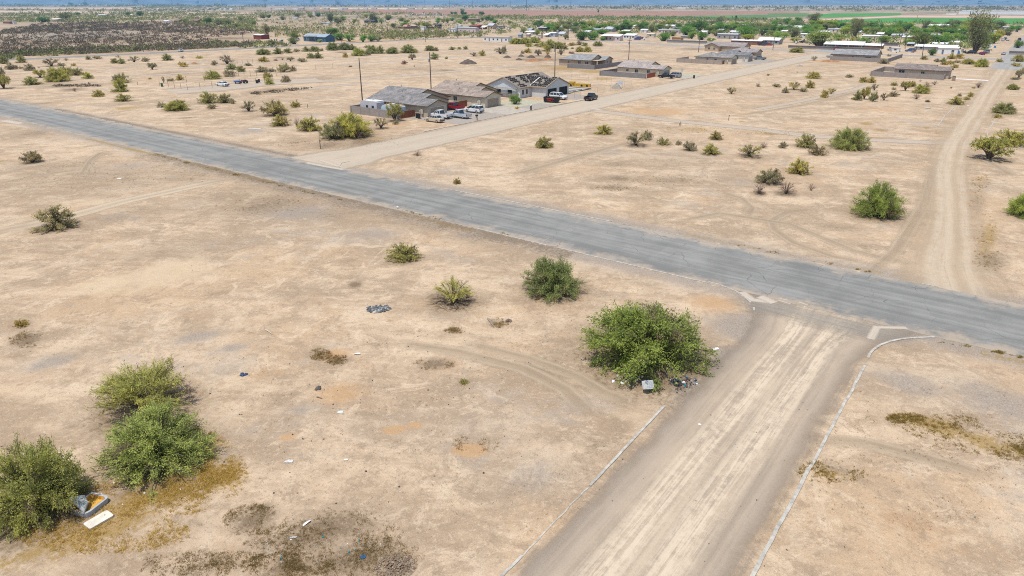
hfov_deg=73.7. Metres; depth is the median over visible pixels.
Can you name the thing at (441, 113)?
pickup truck
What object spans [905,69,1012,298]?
sandy street
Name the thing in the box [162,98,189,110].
desert bush
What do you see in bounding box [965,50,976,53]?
suv car
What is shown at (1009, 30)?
shade tree
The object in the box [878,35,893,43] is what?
shade tree
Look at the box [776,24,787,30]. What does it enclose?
shade tree
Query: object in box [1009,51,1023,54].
boundary wall
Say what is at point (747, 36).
shade tree
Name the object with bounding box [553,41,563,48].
desert bush
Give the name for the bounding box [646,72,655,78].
wooden gate
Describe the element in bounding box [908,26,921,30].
shade tree
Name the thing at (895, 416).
dry grass
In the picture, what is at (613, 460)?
kerb
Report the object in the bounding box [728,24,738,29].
shade tree
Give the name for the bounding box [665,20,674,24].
shade tree
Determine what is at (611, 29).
mobile home
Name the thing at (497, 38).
mobile home
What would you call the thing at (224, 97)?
desert bush
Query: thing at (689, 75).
yard
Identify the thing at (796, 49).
desert bush
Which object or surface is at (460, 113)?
pickup truck
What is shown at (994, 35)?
shade tree
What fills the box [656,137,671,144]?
desert bush
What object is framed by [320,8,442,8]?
field
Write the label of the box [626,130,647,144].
desert tree
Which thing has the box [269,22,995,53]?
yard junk
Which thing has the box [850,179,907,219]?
desert bush
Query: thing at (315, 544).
rubbish
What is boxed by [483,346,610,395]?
tyre track
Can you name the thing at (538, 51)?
desert tree
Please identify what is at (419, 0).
sky
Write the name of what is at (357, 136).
dead shrub
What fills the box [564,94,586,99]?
driveway
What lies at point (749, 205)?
tyre track
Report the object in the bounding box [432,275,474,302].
desert bush
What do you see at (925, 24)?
shade tree
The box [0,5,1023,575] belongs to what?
ground
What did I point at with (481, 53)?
desert bush
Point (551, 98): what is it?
dumpster
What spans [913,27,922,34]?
shade tree
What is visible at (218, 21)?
shade tree
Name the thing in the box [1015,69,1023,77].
desert tree
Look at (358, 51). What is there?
desert bush
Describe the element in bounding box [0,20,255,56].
brush
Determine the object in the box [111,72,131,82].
desert bush
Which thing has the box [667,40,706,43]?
boundary wall
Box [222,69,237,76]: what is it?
desert bush
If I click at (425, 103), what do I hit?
tan house
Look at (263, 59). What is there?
desert bush
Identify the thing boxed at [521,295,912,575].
dirt street
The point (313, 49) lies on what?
desert bush
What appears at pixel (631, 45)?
dirt track
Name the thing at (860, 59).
block wall
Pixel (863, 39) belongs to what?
shade tree
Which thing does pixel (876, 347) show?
kerb
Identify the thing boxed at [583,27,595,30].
shade tree
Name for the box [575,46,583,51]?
desert bush
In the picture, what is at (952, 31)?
shade tree
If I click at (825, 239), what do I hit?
tyre track
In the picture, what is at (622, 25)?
shade tree
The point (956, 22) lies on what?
shade tree
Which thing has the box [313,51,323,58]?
desert bush
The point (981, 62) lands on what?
desert bush
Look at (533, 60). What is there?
spoil heap
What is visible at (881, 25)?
shade tree
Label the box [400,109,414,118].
wooden gate
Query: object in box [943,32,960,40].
shade tree
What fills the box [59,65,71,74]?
desert bush
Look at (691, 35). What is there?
shade tree
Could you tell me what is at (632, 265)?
kerb
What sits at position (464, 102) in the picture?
wooden gate
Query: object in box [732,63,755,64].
driveway
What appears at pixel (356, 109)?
block wall
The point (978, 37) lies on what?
shade tree
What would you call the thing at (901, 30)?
shade tree
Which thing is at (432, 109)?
garage door
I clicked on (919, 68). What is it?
tan house
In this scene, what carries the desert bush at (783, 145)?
on the ground at (332, 273)
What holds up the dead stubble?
on the ground at (332, 273)
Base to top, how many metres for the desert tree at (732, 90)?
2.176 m
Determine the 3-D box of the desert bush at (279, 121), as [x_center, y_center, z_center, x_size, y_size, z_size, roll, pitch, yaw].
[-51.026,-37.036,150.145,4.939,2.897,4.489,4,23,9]
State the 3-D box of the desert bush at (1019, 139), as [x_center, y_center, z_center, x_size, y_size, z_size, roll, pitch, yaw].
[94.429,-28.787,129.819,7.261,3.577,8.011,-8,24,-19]
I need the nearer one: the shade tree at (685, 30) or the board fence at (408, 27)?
the shade tree at (685, 30)
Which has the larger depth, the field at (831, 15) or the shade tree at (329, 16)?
the field at (831, 15)
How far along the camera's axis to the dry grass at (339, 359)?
54.23 m
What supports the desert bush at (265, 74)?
on the ground at (332, 273)
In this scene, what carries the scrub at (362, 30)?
on the ground at (332, 273)
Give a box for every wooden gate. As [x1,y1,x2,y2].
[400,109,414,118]
[455,100,466,106]
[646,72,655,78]
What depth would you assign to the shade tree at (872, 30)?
568.19 m
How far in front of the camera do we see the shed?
480.83 m
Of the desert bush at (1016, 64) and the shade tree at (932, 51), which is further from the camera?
the shade tree at (932, 51)
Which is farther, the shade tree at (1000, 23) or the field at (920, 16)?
the field at (920, 16)
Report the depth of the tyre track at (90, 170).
111.53 m
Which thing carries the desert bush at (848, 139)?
on the ground at (332, 273)
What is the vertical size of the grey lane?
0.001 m
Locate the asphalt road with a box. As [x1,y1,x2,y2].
[0,100,1023,357]
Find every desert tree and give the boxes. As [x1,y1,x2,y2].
[0,74,10,87]
[32,70,44,76]
[42,58,59,65]
[128,56,139,61]
[147,63,157,69]
[219,55,233,63]
[239,100,254,110]
[373,117,388,128]
[386,100,404,120]
[408,54,415,59]
[494,47,506,53]
[534,49,541,55]
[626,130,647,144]
[727,86,736,93]
[738,145,761,155]
[788,81,800,89]
[827,88,836,93]
[860,87,870,98]
[900,80,911,90]
[969,135,1017,159]
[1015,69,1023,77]
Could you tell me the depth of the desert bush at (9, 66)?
276.11 m
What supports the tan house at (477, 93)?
on the ground at (332, 273)
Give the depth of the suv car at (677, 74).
246.02 m
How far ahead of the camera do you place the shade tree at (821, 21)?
704.75 m
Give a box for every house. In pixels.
[50,18,66,21]
[190,19,202,22]
[364,20,377,22]
[365,85,450,117]
[430,79,502,107]
[467,19,479,21]
[469,24,481,28]
[486,72,570,97]
[487,23,497,28]
[559,53,612,65]
[616,59,671,76]
[694,52,737,63]
[704,41,750,51]
[718,49,754,61]
[732,46,762,56]
[832,49,881,57]
[893,62,953,78]
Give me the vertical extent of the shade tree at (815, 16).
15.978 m
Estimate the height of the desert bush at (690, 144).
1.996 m
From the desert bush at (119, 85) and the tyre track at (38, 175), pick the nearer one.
the tyre track at (38, 175)
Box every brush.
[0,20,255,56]
[52,82,100,86]
[250,86,311,94]
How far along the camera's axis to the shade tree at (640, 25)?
665.72 m
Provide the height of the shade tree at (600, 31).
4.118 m
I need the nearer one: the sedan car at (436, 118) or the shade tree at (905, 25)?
the sedan car at (436, 118)
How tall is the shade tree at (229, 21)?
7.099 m
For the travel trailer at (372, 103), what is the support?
on the ground at (332, 273)
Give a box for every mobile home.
[303,33,334,41]
[454,27,478,32]
[482,35,511,41]
[525,30,536,34]
[538,27,549,30]
[549,32,557,36]
[558,31,567,36]
[601,34,623,40]
[605,27,615,31]
[623,33,637,38]
[647,33,655,36]
[658,29,680,33]
[717,33,740,38]
[731,39,764,44]
[758,37,782,44]
[828,28,839,32]
[862,35,879,40]
[862,43,884,48]
[914,44,958,50]
[937,46,960,53]
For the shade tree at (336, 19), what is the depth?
888.68 m
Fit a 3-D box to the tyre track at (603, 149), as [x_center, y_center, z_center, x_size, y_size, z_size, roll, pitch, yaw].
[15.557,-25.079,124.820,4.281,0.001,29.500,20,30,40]
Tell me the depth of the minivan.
166.90 m
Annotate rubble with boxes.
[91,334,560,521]
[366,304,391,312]
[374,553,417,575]
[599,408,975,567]
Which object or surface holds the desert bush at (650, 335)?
on the ground at (332, 273)
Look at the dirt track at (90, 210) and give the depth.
93.02 m
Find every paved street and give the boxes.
[579,40,996,59]
[812,41,874,51]
[988,36,1023,69]
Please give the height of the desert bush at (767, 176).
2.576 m
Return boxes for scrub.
[0,3,442,30]
[0,29,507,58]
[2,2,1023,10]
[254,13,511,38]
[447,6,1023,28]
[514,22,991,49]
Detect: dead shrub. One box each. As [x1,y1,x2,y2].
[349,126,369,139]
[754,183,765,194]
[778,180,796,193]
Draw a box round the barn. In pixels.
[253,34,269,38]
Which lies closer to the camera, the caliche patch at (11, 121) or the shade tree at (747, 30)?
the caliche patch at (11, 121)
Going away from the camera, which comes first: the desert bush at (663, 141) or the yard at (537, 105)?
the desert bush at (663, 141)
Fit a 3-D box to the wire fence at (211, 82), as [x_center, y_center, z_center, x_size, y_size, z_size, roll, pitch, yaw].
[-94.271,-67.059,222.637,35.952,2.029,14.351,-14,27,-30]
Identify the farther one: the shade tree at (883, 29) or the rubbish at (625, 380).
the shade tree at (883, 29)
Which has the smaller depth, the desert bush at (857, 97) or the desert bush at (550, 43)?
the desert bush at (857, 97)
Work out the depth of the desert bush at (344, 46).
390.40 m
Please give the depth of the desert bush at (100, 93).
196.54 m
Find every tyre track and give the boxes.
[15,172,61,179]
[80,155,98,172]
[86,157,98,172]
[421,344,580,400]
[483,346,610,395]
[522,155,583,171]
[558,142,630,158]
[695,212,868,254]
[731,195,755,211]
[754,85,868,109]
[760,93,853,111]
[768,212,844,258]
[839,437,962,471]
[879,176,934,262]
[968,155,1009,171]
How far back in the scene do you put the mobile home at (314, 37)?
472.99 m
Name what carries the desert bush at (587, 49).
on the ground at (332, 273)
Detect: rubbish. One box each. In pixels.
[265,535,382,562]
[612,375,642,385]
[670,375,697,387]
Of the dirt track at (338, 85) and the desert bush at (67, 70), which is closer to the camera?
the dirt track at (338, 85)
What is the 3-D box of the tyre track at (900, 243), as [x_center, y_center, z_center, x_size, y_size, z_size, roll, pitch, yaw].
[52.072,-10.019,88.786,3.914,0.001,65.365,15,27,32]
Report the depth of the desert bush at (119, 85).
206.80 m
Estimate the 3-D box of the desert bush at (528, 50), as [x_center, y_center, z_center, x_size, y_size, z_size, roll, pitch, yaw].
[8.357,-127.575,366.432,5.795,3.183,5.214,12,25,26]
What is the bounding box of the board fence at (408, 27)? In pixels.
[394,27,419,28]
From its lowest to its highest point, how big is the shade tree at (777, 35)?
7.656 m
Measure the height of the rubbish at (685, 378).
0.468 m
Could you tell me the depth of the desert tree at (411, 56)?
321.71 m
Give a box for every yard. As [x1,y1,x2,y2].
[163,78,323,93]
[501,99,562,108]
[521,103,553,108]
[682,73,701,76]
[743,59,774,63]
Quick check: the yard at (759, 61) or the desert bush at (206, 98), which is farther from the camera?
the yard at (759, 61)
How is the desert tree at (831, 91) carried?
on the ground at (332, 273)
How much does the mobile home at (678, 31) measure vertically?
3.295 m
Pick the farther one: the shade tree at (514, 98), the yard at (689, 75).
the yard at (689, 75)
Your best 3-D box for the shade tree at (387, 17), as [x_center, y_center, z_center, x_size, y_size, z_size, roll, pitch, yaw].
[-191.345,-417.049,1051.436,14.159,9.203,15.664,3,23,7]
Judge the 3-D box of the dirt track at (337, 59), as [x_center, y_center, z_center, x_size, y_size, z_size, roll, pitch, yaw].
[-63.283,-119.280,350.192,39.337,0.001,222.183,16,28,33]
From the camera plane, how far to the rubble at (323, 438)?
45.30 m
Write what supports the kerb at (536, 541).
on the ground at (332, 273)
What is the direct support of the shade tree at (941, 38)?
on the ground at (332, 273)
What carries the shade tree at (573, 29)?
on the ground at (332, 273)
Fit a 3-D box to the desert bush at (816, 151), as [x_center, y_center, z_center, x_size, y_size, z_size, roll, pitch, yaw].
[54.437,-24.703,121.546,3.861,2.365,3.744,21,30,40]
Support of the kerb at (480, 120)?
on the ground at (332, 273)
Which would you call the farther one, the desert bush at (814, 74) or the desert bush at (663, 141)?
the desert bush at (814, 74)
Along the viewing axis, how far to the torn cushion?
36.35 m
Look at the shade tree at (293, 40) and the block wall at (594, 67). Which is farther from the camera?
the shade tree at (293, 40)
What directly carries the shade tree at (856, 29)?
on the ground at (332, 273)
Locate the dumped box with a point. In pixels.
(647, 384)
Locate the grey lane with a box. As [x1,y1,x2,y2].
[591,110,1023,147]
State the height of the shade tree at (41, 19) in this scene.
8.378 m
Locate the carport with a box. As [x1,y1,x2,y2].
[824,41,864,46]
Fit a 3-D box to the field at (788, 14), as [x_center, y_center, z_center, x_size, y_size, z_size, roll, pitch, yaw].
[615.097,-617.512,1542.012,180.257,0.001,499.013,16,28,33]
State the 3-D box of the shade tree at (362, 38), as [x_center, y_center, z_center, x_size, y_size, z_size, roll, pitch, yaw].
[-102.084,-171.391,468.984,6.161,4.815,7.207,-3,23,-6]
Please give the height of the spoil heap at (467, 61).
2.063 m
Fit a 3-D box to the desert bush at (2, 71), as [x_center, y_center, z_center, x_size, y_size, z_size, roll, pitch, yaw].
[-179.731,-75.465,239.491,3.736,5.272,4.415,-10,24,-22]
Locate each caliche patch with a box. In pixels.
[0,120,22,123]
[307,162,343,169]
[318,160,338,166]
[738,292,767,302]
[756,295,776,303]
[867,325,879,339]
[878,326,906,328]
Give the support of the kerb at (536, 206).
on the ground at (332, 273)
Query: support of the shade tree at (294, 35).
on the ground at (332, 273)
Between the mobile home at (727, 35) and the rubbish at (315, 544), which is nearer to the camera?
the rubbish at (315, 544)
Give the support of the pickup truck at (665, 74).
on the ground at (332, 273)
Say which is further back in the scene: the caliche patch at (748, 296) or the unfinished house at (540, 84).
the unfinished house at (540, 84)
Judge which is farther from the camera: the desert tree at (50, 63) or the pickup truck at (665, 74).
the desert tree at (50, 63)
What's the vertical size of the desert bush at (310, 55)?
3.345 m
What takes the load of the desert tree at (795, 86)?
on the ground at (332, 273)
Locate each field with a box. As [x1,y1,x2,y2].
[0,8,131,8]
[0,11,253,13]
[167,16,253,17]
[272,10,799,16]
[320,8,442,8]
[594,14,810,19]
[768,13,808,15]
[813,13,900,17]
[823,15,1023,19]
[825,18,1023,24]
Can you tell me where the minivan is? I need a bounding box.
[464,104,484,112]
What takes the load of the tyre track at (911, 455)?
on the ground at (332, 273)
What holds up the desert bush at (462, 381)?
on the ground at (332, 273)
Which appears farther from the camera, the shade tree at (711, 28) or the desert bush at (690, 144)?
the shade tree at (711, 28)
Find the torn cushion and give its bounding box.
[70,492,107,517]
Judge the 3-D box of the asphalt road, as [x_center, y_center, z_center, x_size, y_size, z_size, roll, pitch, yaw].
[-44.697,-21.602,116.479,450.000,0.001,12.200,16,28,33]
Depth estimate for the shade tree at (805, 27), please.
619.33 m
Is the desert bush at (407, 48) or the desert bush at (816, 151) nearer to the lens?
the desert bush at (816, 151)
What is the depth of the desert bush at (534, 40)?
457.42 m
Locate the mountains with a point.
(605, 2)
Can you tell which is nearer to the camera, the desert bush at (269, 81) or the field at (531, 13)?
the desert bush at (269, 81)
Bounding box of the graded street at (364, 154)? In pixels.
[289,54,826,168]
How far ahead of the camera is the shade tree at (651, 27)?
627.43 m
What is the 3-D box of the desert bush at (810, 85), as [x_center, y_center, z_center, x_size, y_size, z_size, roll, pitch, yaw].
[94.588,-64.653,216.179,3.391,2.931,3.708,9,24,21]
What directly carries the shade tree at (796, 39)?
on the ground at (332, 273)
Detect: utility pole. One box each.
[359,60,362,99]
[428,52,431,87]
[554,43,555,76]
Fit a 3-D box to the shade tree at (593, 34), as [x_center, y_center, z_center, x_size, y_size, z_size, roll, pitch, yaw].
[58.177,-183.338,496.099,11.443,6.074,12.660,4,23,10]
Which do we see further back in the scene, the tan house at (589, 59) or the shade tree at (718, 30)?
the shade tree at (718, 30)
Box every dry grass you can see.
[9,67,806,451]
[10,428,249,554]
[140,502,424,575]
[157,153,1023,357]
[795,412,1023,483]
[968,174,1002,270]
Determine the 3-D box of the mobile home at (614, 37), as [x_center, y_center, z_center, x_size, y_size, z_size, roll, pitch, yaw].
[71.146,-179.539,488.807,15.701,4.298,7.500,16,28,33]
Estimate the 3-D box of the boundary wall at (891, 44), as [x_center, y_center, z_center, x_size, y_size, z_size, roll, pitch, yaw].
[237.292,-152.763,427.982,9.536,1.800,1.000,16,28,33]
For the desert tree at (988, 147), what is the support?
on the ground at (332, 273)
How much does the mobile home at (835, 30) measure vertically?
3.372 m
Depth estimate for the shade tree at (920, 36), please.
438.15 m
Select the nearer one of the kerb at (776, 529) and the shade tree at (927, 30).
the kerb at (776, 529)
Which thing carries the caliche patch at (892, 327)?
on the street apron
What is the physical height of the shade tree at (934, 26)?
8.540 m
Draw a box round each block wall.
[350,104,399,119]
[567,61,622,69]
[599,68,645,78]
[676,56,721,64]
[830,54,902,61]
[870,66,945,79]
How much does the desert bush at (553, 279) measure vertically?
4.076 m
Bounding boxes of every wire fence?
[159,75,272,89]
[167,69,280,81]
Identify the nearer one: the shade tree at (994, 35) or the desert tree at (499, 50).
the desert tree at (499, 50)
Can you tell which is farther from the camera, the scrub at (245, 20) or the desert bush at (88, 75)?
the scrub at (245, 20)
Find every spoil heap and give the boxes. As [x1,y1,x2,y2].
[459,59,476,63]
[525,58,540,61]
[612,83,621,88]
[820,60,839,61]
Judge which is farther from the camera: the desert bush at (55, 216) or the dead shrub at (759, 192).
the dead shrub at (759, 192)
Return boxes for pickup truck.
[430,109,451,117]
[448,102,464,109]
[450,109,471,118]
[584,93,597,100]
[658,72,674,78]
[753,55,765,59]
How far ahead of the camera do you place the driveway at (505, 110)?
171.37 m
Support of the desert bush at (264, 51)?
on the ground at (332, 273)
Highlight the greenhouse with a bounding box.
[959,11,1023,14]
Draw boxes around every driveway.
[409,109,502,123]
[463,106,532,114]
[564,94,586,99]
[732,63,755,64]
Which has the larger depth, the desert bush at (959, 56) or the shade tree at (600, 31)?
the shade tree at (600, 31)
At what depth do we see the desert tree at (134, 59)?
310.69 m
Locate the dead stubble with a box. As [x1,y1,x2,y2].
[3,152,1023,546]
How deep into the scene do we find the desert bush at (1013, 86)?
211.81 m
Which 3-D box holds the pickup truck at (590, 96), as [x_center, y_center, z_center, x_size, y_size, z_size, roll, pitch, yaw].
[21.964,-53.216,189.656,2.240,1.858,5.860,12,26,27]
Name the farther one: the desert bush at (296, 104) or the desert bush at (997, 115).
the desert bush at (296, 104)
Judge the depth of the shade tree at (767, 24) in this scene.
606.47 m
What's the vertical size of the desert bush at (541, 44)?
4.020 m
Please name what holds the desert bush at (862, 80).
on the ground at (332, 273)
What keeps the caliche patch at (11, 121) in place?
on the ground at (332, 273)
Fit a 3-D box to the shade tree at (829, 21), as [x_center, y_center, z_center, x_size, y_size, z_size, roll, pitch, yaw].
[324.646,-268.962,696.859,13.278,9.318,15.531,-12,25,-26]
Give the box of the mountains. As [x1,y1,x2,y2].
[0,0,1023,4]
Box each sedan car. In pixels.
[215,81,229,86]
[424,115,444,122]
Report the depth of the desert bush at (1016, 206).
86.18 m
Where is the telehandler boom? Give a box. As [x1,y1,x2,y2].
[569,81,590,86]
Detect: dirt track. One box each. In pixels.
[6,60,248,71]
[11,71,209,79]
[19,181,214,228]
[161,46,535,69]
[254,64,558,81]
[300,82,376,89]
[333,52,513,64]
[531,45,704,50]
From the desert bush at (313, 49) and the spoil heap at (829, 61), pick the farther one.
the desert bush at (313, 49)
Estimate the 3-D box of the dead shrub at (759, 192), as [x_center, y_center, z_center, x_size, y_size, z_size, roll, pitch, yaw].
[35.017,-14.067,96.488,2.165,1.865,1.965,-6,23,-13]
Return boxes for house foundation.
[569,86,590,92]
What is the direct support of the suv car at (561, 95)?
on the ground at (332, 273)
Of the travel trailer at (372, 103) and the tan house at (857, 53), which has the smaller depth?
the travel trailer at (372, 103)
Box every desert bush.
[0,55,8,63]
[0,66,5,75]
[0,430,103,544]
[3,62,17,69]
[12,319,29,326]
[14,55,26,62]
[18,150,44,162]
[21,75,43,84]
[22,63,35,70]
[29,203,76,233]
[42,66,70,81]
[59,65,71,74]
[69,67,84,75]
[81,72,94,78]
[83,396,220,502]
[84,355,196,418]
[91,89,104,96]
[110,77,128,91]
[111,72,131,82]
[113,93,133,101]
[117,58,124,63]
[156,101,166,107]
[161,53,174,60]
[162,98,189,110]
[175,74,183,79]
[177,61,188,66]
[196,91,218,103]
[203,70,221,79]
[207,103,216,108]
[216,93,234,102]
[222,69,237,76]
[225,63,237,69]
[236,66,245,71]
[255,48,273,54]
[255,65,268,71]
[257,56,269,62]
[259,98,289,114]
[262,71,272,78]
[264,77,274,84]
[269,114,291,126]
[271,47,284,53]
[276,62,289,71]
[280,74,290,82]
[283,48,292,52]
[290,100,301,107]
[295,115,323,131]
[301,46,309,51]
[305,52,314,58]
[309,46,321,51]
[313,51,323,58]
[317,120,343,139]
[322,111,375,137]
[325,41,339,50]
[338,43,350,49]
[350,47,365,55]
[365,45,376,53]
[375,45,384,53]
[384,241,423,262]
[385,46,398,53]
[399,44,418,52]
[425,45,434,50]
[430,52,439,59]
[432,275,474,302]
[453,177,460,184]
[458,378,467,384]
[478,49,485,55]
[509,37,521,43]
[517,253,589,303]
[518,37,532,43]
[524,47,531,52]
[530,37,540,42]
[535,137,553,148]
[536,41,545,46]
[542,45,551,51]
[543,39,554,47]
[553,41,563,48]
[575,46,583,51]
[578,299,721,393]
[583,46,592,51]
[592,41,601,45]
[593,124,611,134]
[642,130,652,139]
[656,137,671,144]
[683,140,696,150]
[702,143,722,154]
[708,130,722,139]
[754,168,784,182]
[777,141,787,147]
[785,157,812,175]
[788,47,804,52]
[795,131,815,147]
[804,79,814,88]
[805,71,821,78]
[808,143,829,155]
[820,89,828,97]
[823,126,871,150]
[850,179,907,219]
[851,90,862,100]
[858,77,868,82]
[867,75,875,82]
[867,91,878,101]
[877,59,889,63]
[886,91,899,96]
[911,84,930,93]
[945,95,966,104]
[946,52,956,58]
[955,53,964,58]
[960,58,976,63]
[972,57,989,66]
[990,102,1017,114]
[992,113,1004,117]
[992,128,1023,146]
[1002,192,1023,218]
[1007,83,1020,89]
[1009,54,1023,61]
[1011,62,1022,66]
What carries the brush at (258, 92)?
on the ground at (332, 273)
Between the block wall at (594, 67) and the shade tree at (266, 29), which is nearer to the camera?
the block wall at (594, 67)
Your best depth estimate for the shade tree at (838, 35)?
482.35 m
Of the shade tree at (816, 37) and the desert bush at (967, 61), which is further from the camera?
the shade tree at (816, 37)
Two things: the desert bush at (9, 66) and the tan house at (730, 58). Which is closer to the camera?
the desert bush at (9, 66)
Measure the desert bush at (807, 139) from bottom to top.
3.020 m
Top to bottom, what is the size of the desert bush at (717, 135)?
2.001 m
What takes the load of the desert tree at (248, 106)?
on the ground at (332, 273)
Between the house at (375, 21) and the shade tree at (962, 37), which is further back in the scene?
the house at (375, 21)
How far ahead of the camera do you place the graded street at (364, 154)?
153.05 m
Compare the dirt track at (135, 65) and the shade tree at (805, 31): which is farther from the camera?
the shade tree at (805, 31)
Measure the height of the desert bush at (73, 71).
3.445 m
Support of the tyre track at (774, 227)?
on the ground at (332, 273)
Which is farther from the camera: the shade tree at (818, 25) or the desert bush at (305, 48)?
the shade tree at (818, 25)
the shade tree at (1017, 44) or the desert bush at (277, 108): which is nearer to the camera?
the desert bush at (277, 108)
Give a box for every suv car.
[549,92,567,99]
[669,72,681,77]
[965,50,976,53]
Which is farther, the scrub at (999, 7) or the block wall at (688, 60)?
the scrub at (999, 7)
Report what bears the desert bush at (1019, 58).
on the ground at (332, 273)
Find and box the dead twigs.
[427,291,475,311]
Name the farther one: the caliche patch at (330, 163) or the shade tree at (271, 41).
the shade tree at (271, 41)
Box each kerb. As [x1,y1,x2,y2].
[423,107,544,131]
[455,190,611,221]
[479,229,545,244]
[500,555,522,575]
[523,487,589,554]
[558,247,703,281]
[589,406,665,486]
[619,223,681,235]
[707,281,741,294]
[750,467,810,575]
[809,365,865,467]
[867,336,934,358]
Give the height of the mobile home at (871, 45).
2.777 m
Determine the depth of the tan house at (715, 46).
378.74 m
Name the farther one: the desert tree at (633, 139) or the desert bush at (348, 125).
the desert bush at (348, 125)
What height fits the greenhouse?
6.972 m
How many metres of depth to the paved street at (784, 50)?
394.71 m
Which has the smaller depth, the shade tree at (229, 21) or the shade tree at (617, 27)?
the shade tree at (617, 27)
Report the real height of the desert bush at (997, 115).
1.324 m
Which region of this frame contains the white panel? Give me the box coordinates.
[84,510,113,529]
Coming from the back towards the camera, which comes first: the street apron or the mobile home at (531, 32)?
the mobile home at (531, 32)
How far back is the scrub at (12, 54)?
407.19 m
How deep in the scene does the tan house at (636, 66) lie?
253.07 m
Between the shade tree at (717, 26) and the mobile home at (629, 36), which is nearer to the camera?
the mobile home at (629, 36)
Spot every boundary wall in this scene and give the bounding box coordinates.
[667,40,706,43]
[788,45,879,49]
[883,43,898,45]
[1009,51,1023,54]
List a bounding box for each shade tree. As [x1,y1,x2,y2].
[36,16,50,21]
[57,12,73,19]
[202,17,212,22]
[214,19,223,24]
[223,19,233,23]
[264,24,268,33]
[264,40,277,44]
[287,37,300,43]
[289,32,298,37]
[324,27,339,33]
[325,12,332,21]
[331,33,345,39]
[333,16,341,22]
[344,34,354,41]
[359,35,367,41]
[367,35,374,40]
[369,13,377,19]
[384,14,391,19]
[420,22,432,26]
[462,14,468,20]
[509,93,520,103]
[532,22,542,26]
[553,22,567,31]
[569,26,580,31]
[574,29,590,39]
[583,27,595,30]
[586,20,595,25]
[586,32,599,39]
[593,29,609,33]
[611,25,620,30]
[617,30,633,33]
[619,23,627,29]
[634,21,644,29]
[648,24,656,31]
[656,32,670,40]
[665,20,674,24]
[681,26,693,34]
[687,31,696,38]
[688,19,708,30]
[697,30,708,39]
[703,25,715,33]
[708,29,723,35]
[710,24,727,29]
[716,16,726,21]
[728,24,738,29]
[735,25,758,34]
[741,34,755,39]
[758,27,769,35]
[761,22,770,28]
[769,25,777,33]
[772,31,790,39]
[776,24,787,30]
[781,17,791,23]
[788,27,802,36]
[790,37,800,41]
[800,25,814,30]
[802,28,813,32]
[804,29,839,45]
[805,12,822,23]
[808,20,817,26]
[812,23,822,29]
[817,19,826,23]
[821,23,831,29]
[824,20,837,24]
[834,34,844,40]
[838,27,849,33]
[849,18,864,35]
[857,37,867,41]
[866,21,880,26]
[869,28,880,34]
[875,23,884,31]
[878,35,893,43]
[880,26,895,34]
[884,27,899,35]
[894,26,905,33]
[899,24,912,31]
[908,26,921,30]
[910,31,936,43]
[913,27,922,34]
[921,19,931,28]
[921,28,934,32]
[927,24,939,31]
[928,48,936,54]
[929,33,949,41]
[942,26,957,32]
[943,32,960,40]
[945,29,960,34]
[948,20,962,27]
[957,35,968,41]
[958,24,971,29]
[959,27,967,34]
[966,9,999,53]
[986,24,1000,30]
[988,33,1002,43]
[990,20,1005,29]
[995,29,1005,37]
[1004,28,1014,34]
[1009,25,1018,29]
[1014,40,1023,47]
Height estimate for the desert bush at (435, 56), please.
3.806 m
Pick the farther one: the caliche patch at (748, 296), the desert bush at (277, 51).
the desert bush at (277, 51)
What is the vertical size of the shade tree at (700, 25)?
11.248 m
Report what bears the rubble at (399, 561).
on the ground at (332, 273)
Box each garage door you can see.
[430,105,444,112]
[487,97,498,107]
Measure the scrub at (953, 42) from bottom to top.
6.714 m
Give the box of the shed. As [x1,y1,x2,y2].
[672,37,683,39]
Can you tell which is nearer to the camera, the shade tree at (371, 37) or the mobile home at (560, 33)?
the shade tree at (371, 37)
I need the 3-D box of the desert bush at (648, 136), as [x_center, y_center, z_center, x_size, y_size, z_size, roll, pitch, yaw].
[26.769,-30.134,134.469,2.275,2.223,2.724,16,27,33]
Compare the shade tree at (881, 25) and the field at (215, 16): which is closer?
the shade tree at (881, 25)
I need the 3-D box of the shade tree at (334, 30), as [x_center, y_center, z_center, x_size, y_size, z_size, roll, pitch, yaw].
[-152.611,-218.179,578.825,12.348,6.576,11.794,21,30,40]
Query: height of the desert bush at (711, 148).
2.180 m
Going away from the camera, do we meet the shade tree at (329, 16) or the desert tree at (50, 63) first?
the desert tree at (50, 63)
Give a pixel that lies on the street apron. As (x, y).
(858, 328)
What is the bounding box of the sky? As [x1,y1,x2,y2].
[419,0,1003,0]
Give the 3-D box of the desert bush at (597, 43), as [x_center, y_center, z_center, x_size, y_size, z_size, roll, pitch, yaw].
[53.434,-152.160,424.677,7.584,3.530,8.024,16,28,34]
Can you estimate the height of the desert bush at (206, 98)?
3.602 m
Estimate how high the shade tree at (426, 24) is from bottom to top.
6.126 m
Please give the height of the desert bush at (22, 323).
0.775 m
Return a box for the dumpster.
[543,96,559,101]
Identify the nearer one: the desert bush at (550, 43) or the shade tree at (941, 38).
the desert bush at (550, 43)
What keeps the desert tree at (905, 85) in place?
on the ground at (332, 273)
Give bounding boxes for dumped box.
[642,380,653,389]
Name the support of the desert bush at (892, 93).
on the ground at (332, 273)
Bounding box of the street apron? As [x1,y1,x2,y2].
[753,302,888,337]
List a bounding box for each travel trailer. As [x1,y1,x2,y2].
[360,99,383,108]
[381,103,405,111]
[891,47,901,51]
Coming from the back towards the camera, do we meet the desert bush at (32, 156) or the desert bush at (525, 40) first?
the desert bush at (525, 40)
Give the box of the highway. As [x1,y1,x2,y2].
[8,35,537,60]

